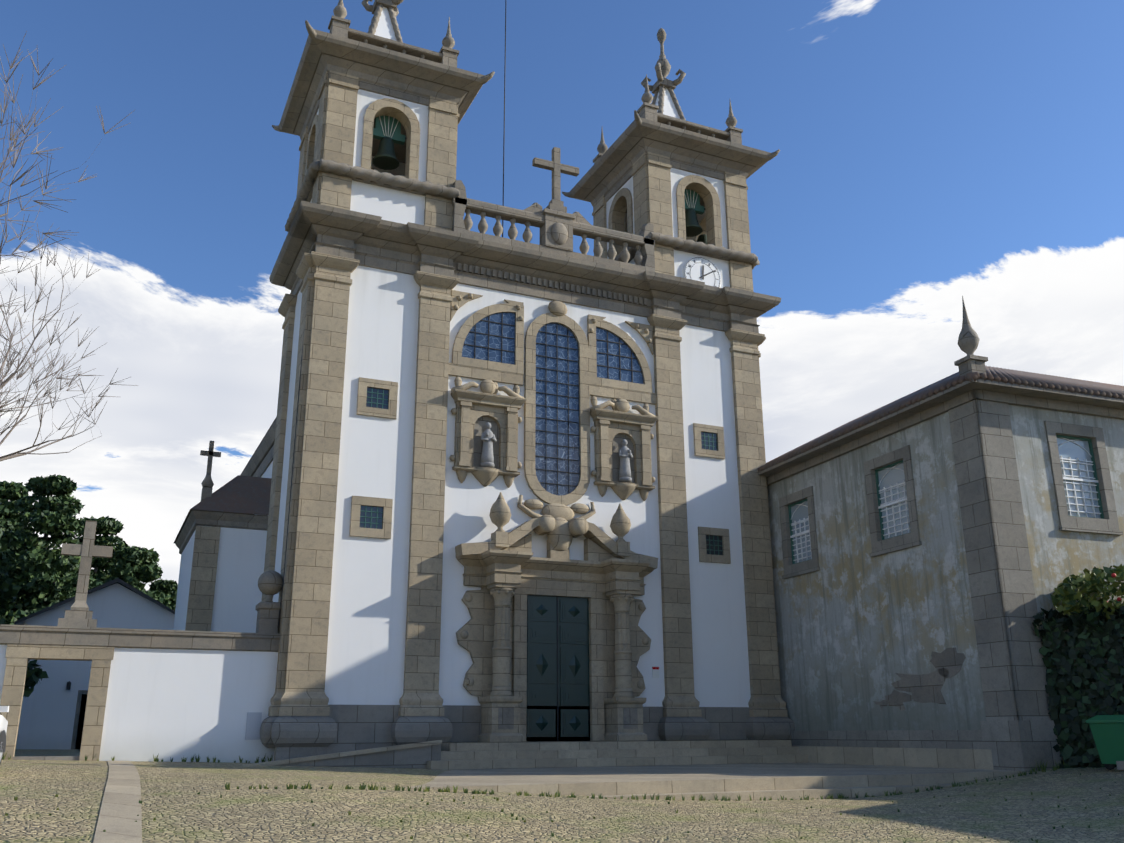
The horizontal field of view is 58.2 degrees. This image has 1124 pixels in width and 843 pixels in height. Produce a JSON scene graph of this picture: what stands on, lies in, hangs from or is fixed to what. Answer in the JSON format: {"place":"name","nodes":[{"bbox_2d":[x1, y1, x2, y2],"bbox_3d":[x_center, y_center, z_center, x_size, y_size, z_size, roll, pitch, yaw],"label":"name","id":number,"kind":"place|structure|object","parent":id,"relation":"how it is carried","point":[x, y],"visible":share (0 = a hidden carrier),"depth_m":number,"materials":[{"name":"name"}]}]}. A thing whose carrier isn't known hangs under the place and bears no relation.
{"place":"outdoors","nodes":[
{"label":"outdoors","id":0,"kind":"place"},
{"bbox_2d":[0,749,1123,842],"bbox_3d":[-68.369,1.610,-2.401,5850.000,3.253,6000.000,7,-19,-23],"label":"cobblestone pavement","id":1,"kind":"structure","parent":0,"point":[177,806],"depth_m":14.60,"materials":[{"name":"beige stone"}]},
{"bbox_2d":[0,706,8,763],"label":"white estate car","id":2,"kind":"object","parent":1,"relation":"on","point":[3,725],"visible":1,"depth_m":17.56,"materials":[{"name":"white metal"}]},
{"bbox_2d":[0,480,32,610],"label":"conifer tree","id":3,"kind":"object","parent":1,"relation":"on","point":[11,492],"visible":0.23,"depth_m":67.47,"materials":[{"name":"green plant"}]},
{"bbox_2d":[0,503,48,697],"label":"conifer tree","id":4,"kind":"object","parent":1,"relation":"on","point":[9,591],"visible":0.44,"depth_m":35.53,"materials":[{"name":"green plant"}]},
{"bbox_2d":[0,474,101,624],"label":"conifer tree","id":5,"kind":"object","parent":1,"relation":"on","point":[42,573],"visible":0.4,"depth_m":60.29,"materials":[{"name":"green plant"}]},
{"bbox_2d":[0,31,132,404],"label":"bare tree","id":6,"kind":"object","parent":1,"relation":"on","point":[14,159],"visible":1,"depth_m":13.27,"materials":[{"name":"grey plant"}]},
{"bbox_2d":[0,214,137,460],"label":"bare tree","id":7,"kind":"object","parent":1,"relation":"on","point":[14,454],"visible":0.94,"depth_m":16.24,"materials":[{"name":"grey plant"}]},
{"bbox_2d":[14,578,174,748],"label":"house","id":8,"kind":"structure","parent":1,"relation":"on","point":[53,709],"depth_m":41.02,"materials":[{"name":"paint"}]},
{"bbox_2d":[68,516,127,588],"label":"conifer tree","id":9,"kind":"object","parent":1,"relation":"on","point":[107,526],"visible":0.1,"depth_m":71.70,"materials":[{"name":"green plant"}]},
{"bbox_2d":[93,760,141,842],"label":"pavement flagstones","id":10,"kind":"object","parent":1,"relation":"on","point":[120,810],"visible":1,"depth_m":12.86,"materials":[{"name":"stone"}]},
{"bbox_2d":[104,546,170,608],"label":"conifer tree","id":11,"kind":"object","parent":1,"relation":"on","point":[133,566],"visible":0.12,"depth_m":66.40,"materials":[{"name":"green plant"}]},
{"bbox_2d":[0,570,282,762],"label":"churchyard wall","id":12,"kind":"structure","parent":1,"relation":"on","point":[175,695],"depth_m":24.48,"materials":[{"name":"paint"}]},
{"bbox_2d":[58,520,112,626],"bbox_3d":[-11.695,3.736,24.708,1.140,2.610,0.600,7,-19,-23],"label":"stone cross on gate","id":13,"kind":"object","parent":12,"relation":"on","point":[78,614],"visible":0.92,"depth_m":24.60,"materials":[{"name":"stone"}]},
{"bbox_2d":[148,579,177,610],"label":"conifer tree","id":14,"kind":"object","parent":1,"relation":"on","point":[169,588],"visible":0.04,"depth_m":74.09,"materials":[{"name":"green plant"}]},
{"bbox_2d":[173,0,794,760],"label":"church","id":15,"kind":"structure","parent":1,"relation":"on","point":[483,486],"depth_m":30.26,"materials":[{"name":"paint"}]},
{"bbox_2d":[2,753,1118,842],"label":"grass tufts","id":16,"kind":"object","parent":1,"relation":"on","point":[427,788],"visible":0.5,"depth_m":17.39,"materials":[{"name":"green plant"}]},
{"bbox_2d":[245,740,1021,799],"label":"terrace steps","id":17,"kind":"structure","parent":1,"relation":"on","point":[744,769],"depth_m":24.06,"materials":[{"name":"grey stone"}]},
{"bbox_2d":[757,296,1123,771],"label":"annex building","id":18,"kind":"structure","parent":1,"relation":"on","point":[934,545],"depth_m":25.77,"materials":[{"name":"paint"}]},
{"bbox_2d":[1031,605,1123,767],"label":"hedge","id":19,"kind":"object","parent":1,"relation":"on","point":[1082,652],"visible":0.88,"depth_m":22.48,"materials":[{"name":"plant"}]},
{"bbox_2d":[1086,715,1123,769],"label":"waste bin","id":20,"kind":"object","parent":1,"relation":"on","point":[1107,732],"visible":1,"depth_m":20.71,"materials":[{"name":"green plastic"}]},
{"bbox_2d":[1116,761,1123,769],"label":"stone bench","id":21,"kind":"object","parent":1,"relation":"on","point":[1120,765],"visible":1,"depth_m":16.71,"materials":[{"name":"grey stone"}]},
{"bbox_2d":[0,0,1123,590],"label":"sky","id":22,"kind":"structure","parent":0,"point":[933,154],"materials":[{"name":"blue"}]},
{"bbox_2d":[1050,564,1123,626],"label":"flowering shrub","id":23,"kind":"object","parent":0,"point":[1089,582],"visible":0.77,"depth_m":22.82,"materials":[{"name":"green plant"}]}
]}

